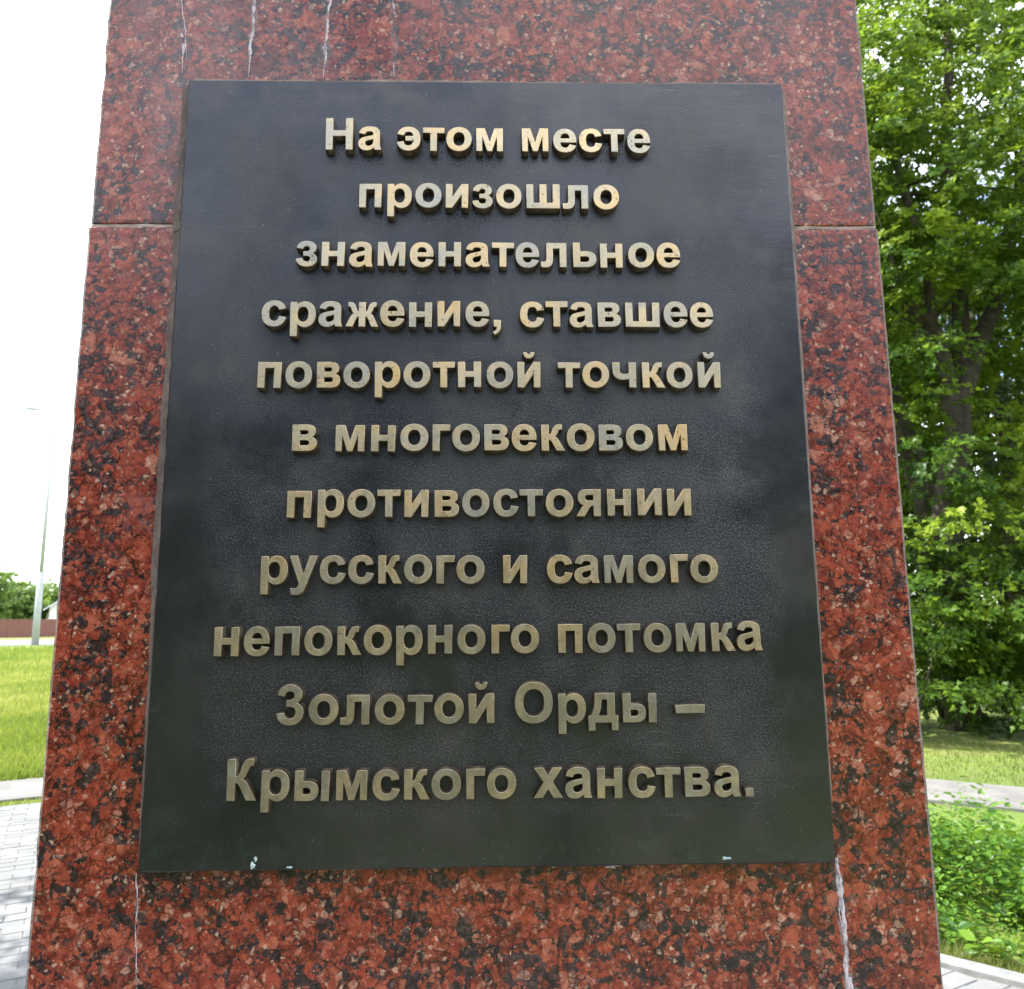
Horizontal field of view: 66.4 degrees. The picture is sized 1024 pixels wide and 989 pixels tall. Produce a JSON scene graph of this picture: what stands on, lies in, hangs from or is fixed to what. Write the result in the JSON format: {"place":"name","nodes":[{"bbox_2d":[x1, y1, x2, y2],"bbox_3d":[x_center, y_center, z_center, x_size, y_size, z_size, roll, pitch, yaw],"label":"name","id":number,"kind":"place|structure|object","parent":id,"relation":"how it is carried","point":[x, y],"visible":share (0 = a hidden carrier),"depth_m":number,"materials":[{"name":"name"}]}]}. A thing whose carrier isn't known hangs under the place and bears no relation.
{"place":"outdoors","nodes":[
{"label":"outdoors","id":0,"kind":"place"},
{"bbox_2d":[0,644,53,780],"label":"lawn grass","id":1,"kind":"structure","parent":0,"point":[23,708],"depth_m":13.86,"materials":[{"name":"green plant"}]},
{"bbox_2d":[0,639,54,645],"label":"road","id":2,"kind":"structure","parent":0,"point":[23,642],"depth_m":65.29,"materials":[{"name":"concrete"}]},
{"bbox_2d":[43,601,56,618],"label":"house","id":3,"kind":"structure","parent":0,"point":[52,612],"depth_m":95.27,"materials":[{"name":"paint"}]},
{"bbox_2d":[0,802,1022,988],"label":"pavement","id":4,"kind":"structure","parent":0,"point":[19,827],"depth_m":4.47,"materials":[{"name":"grey concrete"}]},
{"bbox_2d":[25,0,943,988],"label":"memorial stele","id":5,"kind":"object","parent":4,"relation":"on","point":[859,912],"visible":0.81,"depth_m":0.72,"materials":[{"name":"red stone"}]},
{"bbox_2d":[138,79,835,871],"bbox_3d":[-0.024,-0.053,0.735,0.621,0.760,0.022,0,-9,-1],"label":"memorial plaque","id":6,"kind":"object","parent":5,"relation":"attached to","point":[484,523],"visible":1,"depth_m":0.72,"materials":[{"name":"black metal"}]},
{"bbox_2d":[0,621,1023,971],"bbox_3d":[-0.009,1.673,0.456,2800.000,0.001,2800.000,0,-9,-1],"label":"ground","id":7,"kind":"structure","parent":0,"point":[932,729],"depth_m":8.12,"materials":[{"name":"green plant"}]},
{"bbox_2d":[0,566,19,618],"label":"tree","id":8,"kind":"object","parent":7,"relation":"on","point":[5,577],"visible":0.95,"depth_m":94.75,"materials":[{"name":"green plant"}]},
{"bbox_2d":[0,795,40,806],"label":"verge grass","id":9,"kind":"structure","parent":7,"relation":"on","point":[18,803],"depth_m":6.89,"materials":[{"name":"green plant"}]},
{"bbox_2d":[0,578,52,618],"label":"tree","id":10,"kind":"object","parent":7,"relation":"on","point":[24,607],"visible":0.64,"depth_m":99.08,"materials":[{"name":"green plant"}]},
{"bbox_2d":[0,619,55,637],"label":"sheet metal fence","id":11,"kind":"object","parent":7,"relation":"on","point":[16,628],"visible":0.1,"depth_m":88.37,"materials":[{"name":"brown metal"}]},
{"bbox_2d":[25,407,53,644],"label":"lamp post","id":12,"kind":"object","parent":7,"relation":"on","point":[37,613],"visible":0.91,"depth_m":58.43,"materials":[{"name":"metal"}]},
{"bbox_2d":[34,578,58,618],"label":"tree","id":13,"kind":"object","parent":7,"relation":"on","point":[54,588],"visible":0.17,"depth_m":107.83,"materials":[{"name":"green plant"}]},
{"bbox_2d":[856,0,1023,731],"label":"tree","id":14,"kind":"object","parent":7,"relation":"on","point":[951,455],"visible":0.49,"depth_m":11.14,"materials":[{"name":"green plant"}]},
{"bbox_2d":[856,0,1023,711],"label":"tree","id":15,"kind":"object","parent":7,"relation":"on","point":[904,412],"visible":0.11,"depth_m":11.92,"materials":[{"name":"green plant"}]},
{"bbox_2d":[885,299,995,598],"bbox_3d":[6.425,-0.897,17.888,8.039,10.664,8.938,0,-9,-1],"label":"tree","id":16,"kind":"object","parent":7,"relation":"on","point":[939,405],"visible":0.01,"depth_m":15.48,"materials":[{"name":"green plant"}]},
{"bbox_2d":[880,118,1023,696],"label":"tree","id":17,"kind":"object","parent":7,"relation":"on","point":[1002,392],"visible":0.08,"depth_m":15.20,"materials":[{"name":"green plant"}]},
{"bbox_2d":[888,280,1023,616],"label":"tree","id":18,"kind":"object","parent":7,"relation":"on","point":[999,537],"visible":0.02,"depth_m":18.04,"materials":[{"name":"green plant"}]},
{"bbox_2d":[889,243,1023,620],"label":"tree","id":19,"kind":"object","parent":7,"relation":"on","point":[977,462],"visible":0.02,"depth_m":17.31,"materials":[{"name":"green plant"}]},
{"bbox_2d":[897,443,1023,740],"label":"bush","id":20,"kind":"object","parent":7,"relation":"on","point":[985,719],"visible":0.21,"depth_m":10.90,"materials":[{"name":"green plant"}]},
{"bbox_2d":[907,559,1023,737],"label":"bush","id":21,"kind":"object","parent":7,"relation":"on","point":[943,639],"visible":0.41,"depth_m":9.96,"materials":[{"name":"green plant"}]},
{"bbox_2d":[920,549,1023,738],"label":"bush","id":22,"kind":"object","parent":7,"relation":"on","point":[1018,678],"visible":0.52,"depth_m":10.05,"materials":[{"name":"green plant"}]},
{"bbox_2d":[928,776,1023,964],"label":"weeds","id":23,"kind":"object","parent":7,"relation":"on","point":[965,929],"visible":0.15,"depth_m":4.21,"materials":[{"name":"green plant"}]},
{"bbox_2d":[939,927,1023,973],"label":"kerb grass","id":24,"kind":"structure","parent":7,"relation":"on","point":[955,953],"depth_m":3.57,"materials":[{"name":"green plant"}]},
{"bbox_2d":[940,953,1023,988],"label":"kerb","id":25,"kind":"structure","parent":7,"relation":"on","point":[985,971],"depth_m":3.41,"materials":[{"name":"concrete"}]},
{"bbox_2d":[0,778,1023,812],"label":"footpath","id":26,"kind":"structure","parent":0,"point":[22,789],"depth_m":7.08,"materials":[{"name":"grey concrete"}]},
{"bbox_2d":[0,0,1023,602],"label":"sky","id":27,"kind":"structure","parent":0,"point":[52,52],"materials":[{"name":"white"}]},
{"bbox_2d":[923,736,1023,785],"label":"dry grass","id":28,"kind":"structure","parent":0,"point":[1014,766],"depth_m":8.55,"materials":[{"name":"green plant"}]}
]}

